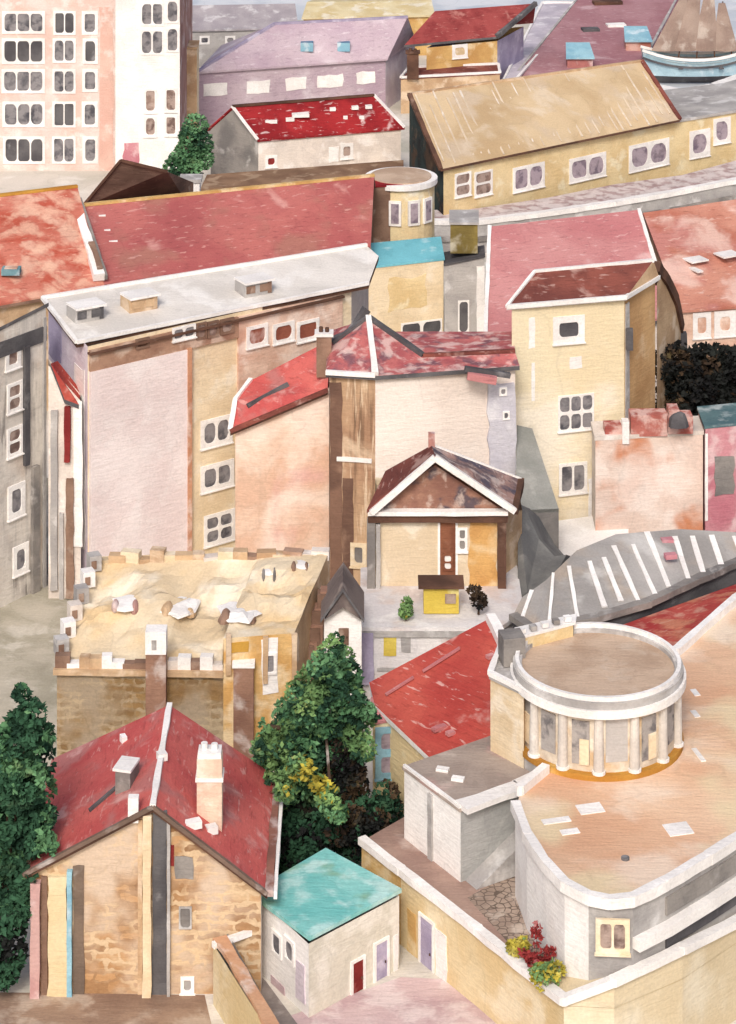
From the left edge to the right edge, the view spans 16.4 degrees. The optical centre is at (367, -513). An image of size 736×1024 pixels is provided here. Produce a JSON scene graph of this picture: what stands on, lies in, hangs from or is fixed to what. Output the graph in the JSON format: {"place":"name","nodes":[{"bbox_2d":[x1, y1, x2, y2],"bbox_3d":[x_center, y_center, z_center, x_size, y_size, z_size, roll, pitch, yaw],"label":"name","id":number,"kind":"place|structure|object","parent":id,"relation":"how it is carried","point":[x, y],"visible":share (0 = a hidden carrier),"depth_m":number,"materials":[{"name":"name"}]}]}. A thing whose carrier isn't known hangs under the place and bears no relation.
{"place":"outdoors","nodes":[
{"label":"outdoors","id":0,"kind":"place"},
{"bbox_2d":[0,478,67,782],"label":"alley paving","id":1,"kind":"structure","parent":0,"point":[29,625],"depth_m":176.58,"materials":[{"name":"beige"}]},
{"bbox_2d":[0,184,103,410],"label":"orange red house","id":2,"kind":"structure","parent":0,"point":[42,250],"depth_m":226.94,"materials":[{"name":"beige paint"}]},
{"bbox_2d":[0,992,210,1023],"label":"path","id":3,"kind":"structure","parent":0,"point":[19,1008],"depth_m":134.57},
{"bbox_2d":[84,159,192,202],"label":"brown roofed house","id":4,"kind":"structure","parent":0,"point":[123,179],"depth_m":247.17,"materials":[{"name":"paint"}]},
{"bbox_2d":[77,173,375,284],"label":"long red house","id":5,"kind":"structure","parent":0,"point":[131,239],"depth_m":234.98,"materials":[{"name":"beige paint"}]},
{"bbox_2d":[192,4,297,66],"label":"warehouse","id":6,"kind":"structure","parent":0,"point":[215,28],"depth_m":356.43,"materials":[{"name":"grey tile"}]},
{"bbox_2d":[207,94,405,173],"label":"crimson roofed house","id":7,"kind":"structure","parent":0,"point":[323,131],"depth_m":292.82,"materials":[{"name":"paint"}]},
{"bbox_2d":[199,15,414,124],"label":"purple warehouse","id":8,"kind":"structure","parent":0,"point":[282,61],"depth_m":326.81,"materials":[{"name":"paint"}]},
{"bbox_2d":[0,20,735,1023],"bbox_3d":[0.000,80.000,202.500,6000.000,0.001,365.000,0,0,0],"label":"ground","id":9,"kind":"structure","parent":0,"point":[88,184],"depth_m":291.53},
{"bbox_2d":[0,303,48,607],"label":"grey tenement","id":10,"kind":"structure","parent":9,"relation":"on","point":[23,467],"depth_m":184.56,"materials":[{"name":"paint"}]},
{"bbox_2d":[6,379,24,415],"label":"window","id":11,"kind":"structure","parent":10,"relation":"in","point":[14,390],"depth_m":183.93,"materials":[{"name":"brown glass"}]},
{"bbox_2d":[6,424,24,460],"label":"window","id":12,"kind":"structure","parent":10,"relation":"in","point":[14,434],"depth_m":183.93,"materials":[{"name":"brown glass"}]},
{"bbox_2d":[7,480,26,522],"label":"window","id":13,"kind":"structure","parent":10,"relation":"in","point":[16,493],"depth_m":184.04,"materials":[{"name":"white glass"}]},
{"bbox_2d":[12,541,30,578],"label":"window","id":14,"kind":"structure","parent":10,"relation":"in","point":[20,552],"depth_m":184.43,"materials":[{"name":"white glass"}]},
{"bbox_2d":[0,682,59,992],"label":"tall shrub tree","id":15,"kind":"object","parent":9,"relation":"on","point":[28,817],"visible":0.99,"depth_m":135.71,"materials":[{"name":"green plant"}]},
{"bbox_2d":[48,358,82,599],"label":"narrow house","id":16,"kind":"structure","parent":9,"relation":"on","point":[65,489],"depth_m":184.28,"materials":[{"name":"paint"}]},
{"bbox_2d":[0,0,191,170],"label":"tower block","id":17,"kind":"structure","parent":9,"relation":"on","point":[93,85],"depth_m":299.97,"materials":[{"name":"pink paint"}]},
{"bbox_2d":[1,69,44,92],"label":"window","id":18,"kind":"structure","parent":17,"relation":"in","point":[12,80],"depth_m":300.01,"materials":[{"name":"grey glass"}]},
{"bbox_2d":[2,11,44,33],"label":"window","id":19,"kind":"structure","parent":17,"relation":"in","point":[13,22],"depth_m":300.01,"materials":[{"name":"grey glass"}]},
{"bbox_2d":[2,38,44,63],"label":"window","id":20,"kind":"structure","parent":17,"relation":"in","point":[14,50],"depth_m":300.01,"materials":[{"name":"grey glass"}]},
{"bbox_2d":[2,102,44,126],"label":"window","id":21,"kind":"structure","parent":17,"relation":"in","point":[14,114],"depth_m":300.01,"materials":[{"name":"white glass"}]},
{"bbox_2d":[3,137,44,163],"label":"window","id":22,"kind":"structure","parent":17,"relation":"in","point":[16,150],"depth_m":300.01,"materials":[{"name":"grey glass"}]},
{"bbox_2d":[52,69,75,93],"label":"window","id":23,"kind":"structure","parent":17,"relation":"in","point":[63,80],"depth_m":300.01,"materials":[{"name":"grey glass"}]},
{"bbox_2d":[52,102,75,127],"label":"window","id":24,"kind":"structure","parent":17,"relation":"in","point":[63,113],"depth_m":300.01,"materials":[{"name":"grey glass"}]},
{"bbox_2d":[52,137,75,163],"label":"window","id":25,"kind":"structure","parent":17,"relation":"in","point":[63,148],"depth_m":300.01,"materials":[{"name":"grey glass"}]},
{"bbox_2d":[53,11,75,34],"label":"window","id":26,"kind":"structure","parent":17,"relation":"in","point":[64,22],"depth_m":300.01,"materials":[{"name":"grey glass"}]},
{"bbox_2d":[53,38,75,62],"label":"window","id":27,"kind":"structure","parent":17,"relation":"in","point":[64,49],"depth_m":300.01,"materials":[{"name":"grey glass"}]},
{"bbox_2d":[82,102,97,126],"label":"window","id":28,"kind":"structure","parent":17,"relation":"in","point":[89,110],"depth_m":299.94,"materials":[{"name":"grey glass"}]},
{"bbox_2d":[83,137,97,163],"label":"window","id":29,"kind":"structure","parent":17,"relation":"in","point":[90,144],"depth_m":300.01,"materials":[{"name":"grey glass"}]},
{"bbox_2d":[141,3,163,25],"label":"window","id":30,"kind":"structure","parent":17,"relation":"in","point":[152,14],"depth_m":298.48,"materials":[{"name":"grey glass"}]},
{"bbox_2d":[141,30,163,54],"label":"window","id":31,"kind":"structure","parent":17,"relation":"in","point":[152,41],"depth_m":298.48,"materials":[{"name":"grey glass"}]},
{"bbox_2d":[22,702,282,998],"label":"brick cottage","id":32,"kind":"structure","parent":9,"relation":"on","point":[157,875],"depth_m":136.00,"materials":[{"name":"brown stone"}]},
{"bbox_2d":[162,112,214,176],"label":"conifer tree","id":33,"kind":"object","parent":9,"relation":"on","point":[192,158],"visible":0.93,"depth_m":284.21,"materials":[{"name":"green plant"}]},
{"bbox_2d":[53,546,329,760],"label":"ruined bastion","id":34,"kind":"object","parent":9,"relation":"on","point":[216,644],"visible":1,"depth_m":161.41,"materials":[{"name":"stone"}]},
{"bbox_2d":[187,40,199,148],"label":"stair tower","id":35,"kind":"structure","parent":9,"relation":"on","point":[192,76],"depth_m":310.00,"materials":[{"name":"beige paint"}]},
{"bbox_2d":[41,243,378,567],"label":"white roofed apartment house","id":36,"kind":"structure","parent":9,"relation":"on","point":[160,370],"depth_m":190.36,"materials":[{"name":"beige paint"}]},
{"bbox_2d":[200,414,233,451],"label":"window","id":37,"kind":"structure","parent":36,"relation":"in","point":[214,433],"depth_m":191.26,"materials":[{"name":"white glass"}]},
{"bbox_2d":[200,458,234,495],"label":"window","id":38,"kind":"structure","parent":36,"relation":"in","point":[218,476],"depth_m":191.30,"materials":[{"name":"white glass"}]},
{"bbox_2d":[203,508,234,548],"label":"window","id":39,"kind":"structure","parent":36,"relation":"in","point":[219,527],"depth_m":191.44,"materials":[{"name":"white glass"}]},
{"bbox_2d":[245,323,269,350],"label":"window","id":40,"kind":"structure","parent":36,"relation":"in","point":[257,335],"depth_m":193.23,"materials":[{"name":"red"}]},
{"bbox_2d":[272,320,295,346],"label":"window","id":41,"kind":"structure","parent":36,"relation":"in","point":[283,333],"depth_m":194.70,"materials":[{"name":"red glass"}]},
{"bbox_2d":[296,317,318,344],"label":"window","id":42,"kind":"structure","parent":36,"relation":"in","point":[305,329],"depth_m":195.94,"materials":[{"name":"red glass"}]},
{"bbox_2d":[212,930,278,1023],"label":"garden wall","id":43,"kind":"structure","parent":9,"relation":"on","point":[238,997],"depth_m":132.67,"materials":[{"name":"paint"}]},
{"bbox_2d":[261,978,296,1023],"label":"alley","id":44,"kind":"structure","parent":9,"relation":"on","point":[281,1013],"depth_m":134.86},
{"bbox_2d":[228,326,333,551],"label":"orange walled house","id":45,"kind":"structure","parent":9,"relation":"on","point":[278,425],"depth_m":187.00,"materials":[{"name":"paint"}]},
{"bbox_2d":[201,160,403,190],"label":"long shed","id":46,"kind":"structure","parent":9,"relation":"on","point":[228,180],"depth_m":273.94,"materials":[{"name":"brown paint"}]},
{"bbox_2d":[307,586,326,681],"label":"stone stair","id":47,"kind":"object","parent":9,"relation":"on","point":[317,633],"visible":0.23,"depth_m":164.38,"materials":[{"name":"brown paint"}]},
{"bbox_2d":[249,631,403,874],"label":"tree","id":48,"kind":"object","parent":9,"relation":"on","point":[314,730],"visible":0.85,"depth_m":146.56,"materials":[{"name":"green plant"}]},
{"bbox_2d":[262,848,401,1017],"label":"teal roofed cottage","id":49,"kind":"structure","parent":9,"relation":"on","point":[352,907],"depth_m":136.65,"materials":[{"name":"teal paint"}]},
{"bbox_2d":[350,954,365,995],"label":"door","id":50,"kind":"structure","parent":49,"relation":"in","point":[357,966],"depth_m":136.15,"materials":[{"name":"paint"}]},
{"bbox_2d":[373,935,389,982],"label":"door","id":51,"kind":"structure","parent":49,"relation":"in","point":[381,948],"depth_m":137.35,"materials":[{"name":"purple paint"}]},
{"bbox_2d":[320,562,363,694],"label":"little gatehouse","id":52,"kind":"object","parent":9,"relation":"on","point":[342,607],"visible":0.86,"depth_m":163.00,"materials":[{"name":"paint"}]},
{"bbox_2d":[373,181,402,242],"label":"wall","id":53,"kind":"structure","parent":9,"relation":"on","point":[381,226],"depth_m":247.72,"materials":[{"name":"brown paint"}]},
{"bbox_2d":[366,167,437,240],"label":"curved yellow house","id":54,"kind":"structure","parent":9,"relation":"on","point":[412,207],"depth_m":248.23,"materials":[{"name":"beige paint"}]},
{"bbox_2d":[368,237,444,331],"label":"turquoise awning house","id":55,"kind":"structure","parent":9,"relation":"on","point":[406,290],"depth_m":238.31,"materials":[{"name":"beige paint"}]},
{"bbox_2d":[401,318,441,331],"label":"window","id":56,"kind":"structure","parent":55,"relation":"in","point":[434,325],"depth_m":238.49,"materials":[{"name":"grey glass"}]},
{"bbox_2d":[360,565,521,704],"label":"white terrace","id":57,"kind":"structure","parent":9,"relation":"on","point":[391,639],"depth_m":166.61,"materials":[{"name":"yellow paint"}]},
{"bbox_2d":[418,575,463,613],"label":"yellow kiosk","id":58,"kind":"object","parent":57,"relation":"on","point":[440,594],"visible":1,"depth_m":167.62,"materials":[{"name":"paint"}]},
{"bbox_2d":[367,432,523,588],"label":"gabled portico house","id":59,"kind":"structure","parent":9,"relation":"on","point":[427,515],"depth_m":172.00,"materials":[{"name":"beige paint"}]},
{"bbox_2d":[438,523,457,574],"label":"door","id":60,"kind":"structure","parent":59,"relation":"in","point":[446,531],"depth_m":171.95,"materials":[{"name":"brown wood"}]},
{"bbox_2d":[400,48,500,113],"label":"red lean to","id":61,"kind":"object","parent":9,"relation":"on","point":[415,76],"visible":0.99,"depth_m":328.63,"materials":[{"name":"beige paint"}]},
{"bbox_2d":[444,210,484,331],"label":"olive windowed house","id":62,"kind":"structure","parent":9,"relation":"on","point":[464,287],"depth_m":238.84,"materials":[{"name":"paint"}]},
{"bbox_2d":[404,1,537,78],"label":"ochre house","id":63,"kind":"structure","parent":9,"relation":"on","point":[457,38],"depth_m":336.21,"materials":[{"name":"paint"}]},
{"bbox_2d":[516,425,558,548],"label":"slate lean to","id":64,"kind":"object","parent":9,"relation":"on","point":[538,499],"visible":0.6,"depth_m":183.76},
{"bbox_2d":[503,1,572,78],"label":"lavender shed","id":65,"kind":"structure","parent":9,"relation":"on","point":[548,15],"depth_m":364.51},
{"bbox_2d":[518,505,569,596],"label":"dark retaining mound","id":66,"kind":"object","parent":9,"relation":"on","point":[542,557],"visible":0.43,"depth_m":175.45,"materials":[{"name":"stone"}]},
{"bbox_2d":[358,817,735,1023],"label":"podium wall","id":67,"kind":"structure","parent":9,"relation":"on","point":[455,933],"depth_m":133.32,"materials":[{"name":"paint"}]},
{"bbox_2d":[418,911,434,973],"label":"door","id":68,"kind":"structure","parent":67,"relation":"in","point":[426,927],"depth_m":138.47,"materials":[{"name":"purple paint"}]},
{"bbox_2d":[402,736,529,889],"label":"white box house","id":69,"kind":"structure","parent":67,"relation":"on","point":[459,822],"depth_m":141.25,"materials":[{"name":"paint"}]},
{"bbox_2d":[517,920,556,966],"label":"potted plant","id":70,"kind":"object","parent":67,"relation":"on","point":[529,957],"visible":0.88,"depth_m":131.05,"materials":[{"name":"red plant"}]},
{"bbox_2d":[527,957,567,992],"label":"bush","id":71,"kind":"object","parent":67,"relation":"on","point":[541,973],"visible":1,"depth_m":129.59,"materials":[{"name":"green plant"}]},
{"bbox_2d":[407,59,735,214],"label":"ribbed roof house","id":72,"kind":"structure","parent":9,"relation":"on","point":[510,140],"depth_m":284.36,"materials":[{"name":"yellow paint"}]},
{"bbox_2d":[454,171,471,198],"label":"window","id":73,"kind":"structure","parent":72,"relation":"in","point":[462,180],"depth_m":271.90,"materials":[{"name":"brown glass"}]},
{"bbox_2d":[474,169,493,198],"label":"window","id":74,"kind":"structure","parent":72,"relation":"in","point":[483,180],"depth_m":273.70,"materials":[{"name":"brown glass"}]},
{"bbox_2d":[512,161,545,193],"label":"window","id":75,"kind":"structure","parent":72,"relation":"in","point":[529,177],"depth_m":277.60,"materials":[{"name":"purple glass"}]},
{"bbox_2d":[569,151,606,184],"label":"window","id":76,"kind":"structure","parent":72,"relation":"in","point":[593,166],"depth_m":282.94,"materials":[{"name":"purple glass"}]},
{"bbox_2d":[628,137,669,173],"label":"window","id":77,"kind":"structure","parent":72,"relation":"in","point":[651,154],"depth_m":288.73,"materials":[{"name":"white glass"}]},
{"bbox_2d":[689,128,710,159],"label":"window","id":78,"kind":"structure","parent":72,"relation":"in","point":[699,140],"depth_m":293.42,"materials":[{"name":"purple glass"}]},
{"bbox_2d":[713,116,731,145],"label":"window","id":79,"kind":"structure","parent":72,"relation":"in","point":[721,126],"depth_m":295.21,"materials":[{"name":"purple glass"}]},
{"bbox_2d":[435,161,735,252],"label":"promenade wall","id":80,"kind":"structure","parent":9,"relation":"on","point":[717,183],"depth_m":276.81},
{"bbox_2d":[559,516,628,555],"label":"white yard shed","id":81,"kind":"structure","parent":9,"relation":"on","point":[575,534],"depth_m":186.97,"materials":[{"name":"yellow paint"}]},
{"bbox_2d":[517,0,677,75],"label":"mauve roofed hall","id":82,"kind":"structure","parent":9,"relation":"on","point":[583,33],"depth_m":356.15,"materials":[{"name":"paint"}]},
{"bbox_2d":[509,529,735,627],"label":"ribbed shed","id":83,"kind":"structure","parent":9,"relation":"on","point":[625,578],"depth_m":170.46,"materials":[{"name":"grey stone"}]},
{"bbox_2d":[510,593,735,979],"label":"terrace house","id":84,"kind":"structure","parent":9,"relation":"on","point":[612,877],"depth_m":135.06,"materials":[{"name":"paint"}]},
{"bbox_2d":[487,645,524,768],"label":"cream side wing","id":85,"kind":"structure","parent":84,"relation":"on","point":[507,720],"depth_m":144.96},
{"bbox_2d":[510,622,685,781],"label":"rotunda","id":86,"kind":"structure","parent":84,"relation":"on","point":[603,701],"depth_m":142.92,"materials":[{"name":"paint"}]},
{"bbox_2d":[541,709,555,753],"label":"window","id":87,"kind":"structure","parent":86,"relation":"in","point":[548,720],"depth_m":142.62,"materials":[{"name":"grey glass"}]},
{"bbox_2d":[572,719,589,764],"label":"window","id":88,"kind":"structure","parent":86,"relation":"in","point":[580,729],"depth_m":141.65,"materials":[{"name":"grey glass"}]},
{"bbox_2d":[606,719,627,762],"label":"window","id":89,"kind":"structure","parent":86,"relation":"in","point":[616,730],"depth_m":141.47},
{"bbox_2d":[642,713,655,761],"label":"window","id":90,"kind":"structure","parent":86,"relation":"in","point":[648,722],"depth_m":142.10,"materials":[{"name":"grey glass"}]},
{"bbox_2d":[594,917,630,957],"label":"window","id":91,"kind":"structure","parent":84,"relation":"in","point":[612,934],"depth_m":128.59,"materials":[{"name":"beige paint"}]},
{"bbox_2d":[591,403,703,532],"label":"patched wall house","id":92,"kind":"structure","parent":9,"relation":"on","point":[647,469],"depth_m":187.98,"materials":[{"name":"pink paint"}]},
{"bbox_2d":[654,261,687,409],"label":"stepped annexe","id":93,"kind":"structure","parent":9,"relation":"on","point":[670,323],"depth_m":200.36,"materials":[{"name":"beige paint"}]},
{"bbox_2d":[642,199,735,356],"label":"rust roofed house","id":94,"kind":"structure","parent":9,"relation":"on","point":[694,247],"depth_m":227.18,"materials":[{"name":"paint"}]},
{"bbox_2d":[692,312,711,339],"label":"window","id":95,"kind":"structure","parent":94,"relation":"in","point":[701,320],"depth_m":221.32,"materials":[{"name":"paint"}]},
{"bbox_2d":[713,310,735,338],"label":"window","id":96,"kind":"structure","parent":94,"relation":"in","point":[724,321],"depth_m":221.81,"materials":[{"name":"paint"}]},
{"bbox_2d":[655,339,735,415],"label":"dark hedge","id":97,"kind":"object","parent":9,"relation":"on","point":[696,377],"visible":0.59,"depth_m":198.96,"materials":[{"name":"black plant"}]},
{"bbox_2d":[302,0,433,55],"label":"quay house","id":98,"kind":"structure","parent":0,"point":[418,13],"depth_m":362.55,"materials":[{"name":"paint"}]},
{"bbox_2d":[291,977,495,1023],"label":"pavement","id":99,"kind":"structure","parent":0,"point":[404,1000],"depth_m":134.73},
{"bbox_2d":[325,306,519,584],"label":"red hipped house","id":100,"kind":"structure","parent":0,"point":[396,398],"depth_m":185.19,"materials":[{"name":"paint"}]},
{"bbox_2d":[349,542,366,568],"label":"window","id":101,"kind":"structure","parent":100,"relation":"in","point":[358,551],"depth_m":184.56,"materials":[{"name":"beige paint"}]},
{"bbox_2d":[369,613,503,815],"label":"scarlet roofed house","id":102,"kind":"structure","parent":0,"point":[433,701],"depth_m":151.42,"materials":[{"name":"yellow paint"}]},
{"bbox_2d":[374,727,391,781],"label":"window","id":103,"kind":"structure","parent":102,"relation":"in","point":[382,734],"depth_m":151.11,"materials":[{"name":"blue paint"}]},
{"bbox_2d":[192,0,735,87],"bbox_3d":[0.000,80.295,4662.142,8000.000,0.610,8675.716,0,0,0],"label":"water","id":104,"kind":"structure","parent":0,"point":[438,5],"depth_m":399.49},
{"bbox_2d":[640,0,735,82],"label":"sailing boat","id":105,"kind":"object","parent":104,"relation":"on","point":[693,44],"visible":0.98,"depth_m":343.60,"materials":[{"name":"wood"}]},
{"bbox_2d":[498,613,576,666],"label":"roof hutch","id":106,"kind":"object","parent":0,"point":[511,641],"visible":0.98,"depth_m":148.47,"materials":[{"name":"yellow paint"}]},
{"bbox_2d":[483,208,656,402],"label":"rose roofed house","id":107,"kind":"structure","parent":0,"point":[518,254],"depth_m":226.33,"materials":[{"name":"paint"}]},
{"bbox_2d":[505,258,659,519],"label":"yellow tower house","id":108,"kind":"structure","parent":0,"point":[583,339],"depth_m":191.12,"materials":[{"name":"beige paint"}]},
{"bbox_2d":[552,314,585,346],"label":"window","id":109,"kind":"structure","parent":108,"relation":"in","point":[567,330],"depth_m":190.74,"materials":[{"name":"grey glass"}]},
{"bbox_2d":[558,461,588,496],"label":"window","id":110,"kind":"structure","parent":108,"relation":"in","point":[572,476],"depth_m":190.84,"materials":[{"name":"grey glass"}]},
{"bbox_2d":[557,392,593,433],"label":"window","id":111,"kind":"structure","parent":108,"relation":"in","point":[575,411],"depth_m":190.88,"materials":[{"name":"white glass"}]},
{"bbox_2d":[623,584,735,645],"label":"scarlet wedge roof","id":112,"kind":"structure","parent":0,"point":[673,625],"depth_m":165.91,"materials":[{"name":"red paint"}]},
{"bbox_2d":[697,403,735,531],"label":"magenta house","id":113,"kind":"structure","parent":0,"point":[718,422],"depth_m":188.57,"materials":[{"name":"paint"}]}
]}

